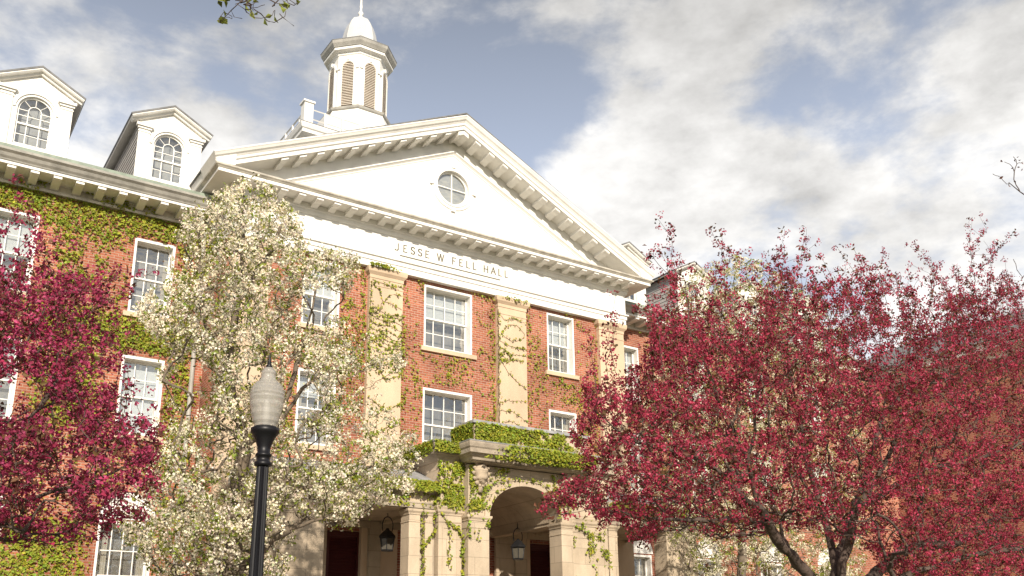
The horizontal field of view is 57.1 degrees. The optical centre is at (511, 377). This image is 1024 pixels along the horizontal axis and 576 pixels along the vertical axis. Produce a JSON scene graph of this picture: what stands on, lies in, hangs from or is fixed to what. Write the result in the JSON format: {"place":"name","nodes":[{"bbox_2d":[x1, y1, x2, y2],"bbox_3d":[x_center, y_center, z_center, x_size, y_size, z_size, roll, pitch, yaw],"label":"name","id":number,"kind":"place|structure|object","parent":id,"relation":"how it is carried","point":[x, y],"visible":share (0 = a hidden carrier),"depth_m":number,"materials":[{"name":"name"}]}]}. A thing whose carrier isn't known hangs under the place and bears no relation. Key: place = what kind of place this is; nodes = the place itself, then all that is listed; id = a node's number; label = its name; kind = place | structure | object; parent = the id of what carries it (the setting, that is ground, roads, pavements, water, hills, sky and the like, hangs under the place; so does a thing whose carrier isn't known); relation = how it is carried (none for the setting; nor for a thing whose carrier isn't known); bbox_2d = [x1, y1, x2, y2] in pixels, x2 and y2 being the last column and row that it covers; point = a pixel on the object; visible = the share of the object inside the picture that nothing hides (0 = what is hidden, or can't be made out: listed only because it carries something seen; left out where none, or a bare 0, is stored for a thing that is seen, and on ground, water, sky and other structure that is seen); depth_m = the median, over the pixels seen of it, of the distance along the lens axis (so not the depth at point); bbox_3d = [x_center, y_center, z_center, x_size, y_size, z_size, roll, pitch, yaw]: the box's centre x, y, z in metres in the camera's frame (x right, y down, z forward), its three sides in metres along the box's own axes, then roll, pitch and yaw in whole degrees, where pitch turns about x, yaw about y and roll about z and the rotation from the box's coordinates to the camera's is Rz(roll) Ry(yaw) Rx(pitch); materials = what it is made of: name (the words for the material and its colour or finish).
{"place":"outdoors","nodes":[
{"label":"outdoors","id":0,"kind":"place"},
{"bbox_2d":[0,0,1023,359],"label":"sky","id":1,"kind":"structure","parent":0,"point":[870,125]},
{"bbox_3d":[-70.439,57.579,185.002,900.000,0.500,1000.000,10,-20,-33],"label":"ground","id":2,"kind":"structure","parent":0,"visible":0},
{"bbox_2d":[0,173,178,550],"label":"crab apple tree","id":3,"kind":"object","parent":2,"relation":"on","point":[91,426],"visible":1,"depth_m":9.85,"materials":[{"name":"red plant"}]},
{"bbox_2d":[217,0,300,25],"bbox_3d":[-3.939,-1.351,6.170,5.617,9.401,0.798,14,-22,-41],"label":"budding tree","id":4,"kind":"object","parent":2,"relation":"on","point":[222,20],"visible":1,"depth_m":8.41,"materials":[{"name":"green plant"}]},
{"bbox_2d":[248,353,284,575],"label":"street lamp","id":5,"kind":"object","parent":2,"relation":"on","point":[267,396],"visible":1,"depth_m":10.79,"materials":[{"name":"black metal"}]},
{"bbox_2d":[114,172,429,575],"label":"pear tree","id":6,"kind":"object","parent":2,"relation":"on","point":[238,507],"visible":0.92,"depth_m":17.14,"materials":[{"name":"white plant"}]},
{"bbox_2d":[0,0,1023,575],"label":"college hall","id":7,"kind":"structure","parent":2,"relation":"on","point":[446,208],"depth_m":30.36,"materials":[{"name":"red brick"}]},
{"bbox_2d":[0,338,21,426],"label":"window","id":8,"kind":"structure","parent":7,"relation":"in","point":[7,391],"depth_m":25.71,"materials":[{"name":"paint"}]},
{"bbox_2d":[0,207,39,297],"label":"window","id":9,"kind":"structure","parent":7,"relation":"in","point":[14,238],"depth_m":26.68,"materials":[{"name":"paint"}]},
{"bbox_2d":[0,178,213,575],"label":"ivy","id":10,"kind":"object","parent":7,"relation":"attached to","point":[19,565],"visible":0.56,"depth_m":27.11,"materials":[{"name":"green plant"}]},
{"bbox_2d":[92,493,154,575],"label":"window","id":11,"kind":"structure","parent":7,"relation":"in","point":[109,560],"depth_m":26.36,"materials":[{"name":"paint"}]},
{"bbox_2d":[114,354,164,442],"bbox_3d":[-10.835,0.630,27.307,1.456,2.480,0.513,10,-20,-33],"label":"window","id":12,"kind":"structure","parent":7,"relation":"in","point":[142,369],"depth_m":27.59,"materials":[{"name":"paint"}]},
{"bbox_2d":[122,237,175,323],"bbox_3d":[-10.950,-2.886,28.462,1.456,2.600,0.767,10,-20,-33],"label":"window","id":13,"kind":"structure","parent":7,"relation":"in","point":[148,254],"depth_m":28.78,"materials":[{"name":"paint"}]},
{"bbox_2d":[293,367,338,451],"bbox_3d":[-6.070,0.996,28.586,1.508,2.548,0.767,10,-20,-33],"label":"window","id":14,"kind":"structure","parent":7,"relation":"in","point":[302,404],"depth_m":28.73,"materials":[{"name":"paint"}]},
{"bbox_2d":[296,261,343,334],"bbox_3d":[-6.115,-2.530,29.635,1.508,2.418,0.767,10,-20,-33],"label":"window","id":15,"kind":"structure","parent":7,"relation":"in","point":[325,301],"depth_m":29.83,"materials":[{"name":"paint"}]},
{"bbox_2d":[365,261,405,437],"bbox_3d":[-4.011,-0.875,29.909,1.414,5.849,0.325,10,-20,-33],"label":"ivy","id":16,"kind":"object","parent":7,"relation":"attached to","point":[387,266],"visible":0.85,"depth_m":30.16,"materials":[{"name":"green plant"}]},
{"bbox_2d":[379,516,395,551],"bbox_3d":[-3.509,4.347,26.538,0.524,1.073,0.454,10,-20,-33],"label":"hanging lantern","id":17,"kind":"object","parent":7,"relation":"hanging from","point":[387,537],"visible":1,"depth_m":26.34,"materials":[{"name":"black metal"}]},
{"bbox_2d":[267,250,599,463],"bbox_3d":[-2.047,0.505,31.160,12.755,7.554,0.232,10,-20,-33],"label":"ivy","id":18,"kind":"object","parent":7,"relation":"attached to","point":[423,358],"visible":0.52,"depth_m":31.36,"materials":[{"name":"green plant"}]},
{"bbox_2d":[422,387,471,441],"bbox_3d":[-2.298,1.648,31.117,2.015,2.496,0.660,10,-20,-33],"label":"window","id":19,"kind":"structure","parent":7,"relation":"in","point":[443,410],"depth_m":31.50,"materials":[{"name":"paint"}]},
{"bbox_2d":[420,284,476,359],"bbox_3d":[-2.312,-1.854,32.112,2.145,2.444,0.767,10,-20,-33],"label":"window","id":20,"kind":"structure","parent":7,"relation":"in","point":[447,313],"depth_m":32.34,"materials":[{"name":"paint"}]},
{"bbox_2d":[430,164,475,212],"bbox_3d":[-2.114,-6.691,33.323,1.859,1.846,0.221,10,-20,-33],"label":"round window","id":21,"kind":"structure","parent":7,"relation":"in","point":[451,191],"depth_m":33.40,"materials":[{"name":"paint"}]},
{"bbox_2d":[279,421,692,575],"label":"ivy","id":22,"kind":"object","parent":7,"relation":"attached to","point":[501,433],"visible":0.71,"depth_m":26.16,"materials":[{"name":"green plant"}]},
{"bbox_2d":[497,295,527,425],"bbox_3d":[0.066,0.084,32.499,1.314,6.148,0.331,10,-20,-33],"label":"ivy","id":23,"kind":"object","parent":7,"relation":"attached to","point":[505,350],"visible":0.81,"depth_m":32.68,"materials":[{"name":"green plant"}]},
{"bbox_2d":[510,522,525,559],"bbox_3d":[0.177,4.720,29.190,0.524,1.820,0.454,10,-20,-33],"label":"hanging lantern","id":24,"kind":"object","parent":7,"relation":"hanging from","point":[518,546],"visible":0.98,"depth_m":28.88,"materials":[{"name":"black metal"}]},
{"bbox_2d":[545,312,579,379],"bbox_3d":[1.632,-1.128,34.674,1.508,2.470,0.767,10,-20,-33],"label":"window","id":25,"kind":"structure","parent":7,"relation":"in","point":[560,329],"depth_m":34.91,"materials":[{"name":"paint"}]},
{"bbox_2d":[549,409,576,432],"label":"window","id":26,"kind":"structure","parent":7,"relation":"in","point":[559,421],"depth_m":34.10,"materials":[{"name":"paint"}]},
{"bbox_2d":[624,345,643,403],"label":"window","id":27,"kind":"structure","parent":7,"relation":"in","point":[630,353],"depth_m":38.96,"materials":[{"name":"paint"}]},
{"bbox_2d":[628,433,643,494],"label":"window","id":28,"kind":"structure","parent":7,"relation":"in","point":[633,484],"depth_m":37.71,"materials":[{"name":"paint"}]},
{"bbox_2d":[634,540,652,575],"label":"window","id":29,"kind":"structure","parent":7,"relation":"in","point":[643,563],"depth_m":36.62,"materials":[{"name":"paint"}]},
{"bbox_2d":[686,365,706,416],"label":"window","id":30,"kind":"structure","parent":7,"relation":"in","point":[699,365],"depth_m":40.85,"materials":[{"name":"paint"}]},
{"bbox_2d":[690,444,710,502],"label":"window","id":31,"kind":"structure","parent":7,"relation":"in","point":[694,444],"depth_m":39.77,"materials":[{"name":"paint"}]},
{"bbox_2d":[697,539,721,575],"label":"window","id":32,"kind":"structure","parent":7,"relation":"in","point":[707,563],"depth_m":38.54,"materials":[{"name":"paint"}]},
{"bbox_2d":[746,375,765,427],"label":"window","id":33,"kind":"structure","parent":7,"relation":"in","point":[758,375],"depth_m":42.79,"materials":[{"name":"paint"}]},
{"bbox_2d":[753,452,778,509],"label":"window","id":34,"kind":"structure","parent":7,"relation":"in","point":[753,452],"depth_m":41.92,"materials":[{"name":"paint"}]},
{"bbox_2d":[759,545,783,575],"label":"window","id":35,"kind":"structure","parent":7,"relation":"in","point":[772,549],"depth_m":40.61,"materials":[{"name":"paint"}]},
{"bbox_2d":[812,464,829,513],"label":"window","id":36,"kind":"structure","parent":7,"relation":"in","point":[812,464],"depth_m":44.06,"materials":[{"name":"paint"}]},
{"bbox_2d":[818,549,830,575],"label":"window","id":37,"kind":"structure","parent":7,"relation":"in","point":[819,556],"depth_m":42.32,"materials":[{"name":"paint"}]},
{"bbox_2d":[639,253,873,575],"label":"pear tree","id":38,"kind":"object","parent":2,"relation":"on","point":[742,558],"visible":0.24,"depth_m":29.82,"materials":[{"name":"white plant"}]},
{"bbox_2d":[534,211,1023,575],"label":"crab apple tree","id":39,"kind":"object","parent":2,"relation":"on","point":[684,345],"visible":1,"depth_m":12.02,"materials":[{"name":"red plant"}]},
{"bbox_2d":[993,156,1023,286],"bbox_3d":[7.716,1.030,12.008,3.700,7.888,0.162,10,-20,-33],"label":"budding tree","id":40,"kind":"object","parent":2,"relation":"on","point":[1001,177],"visible":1,"depth_m":12.31,"materials":[{"name":"brown plant"}]}
]}

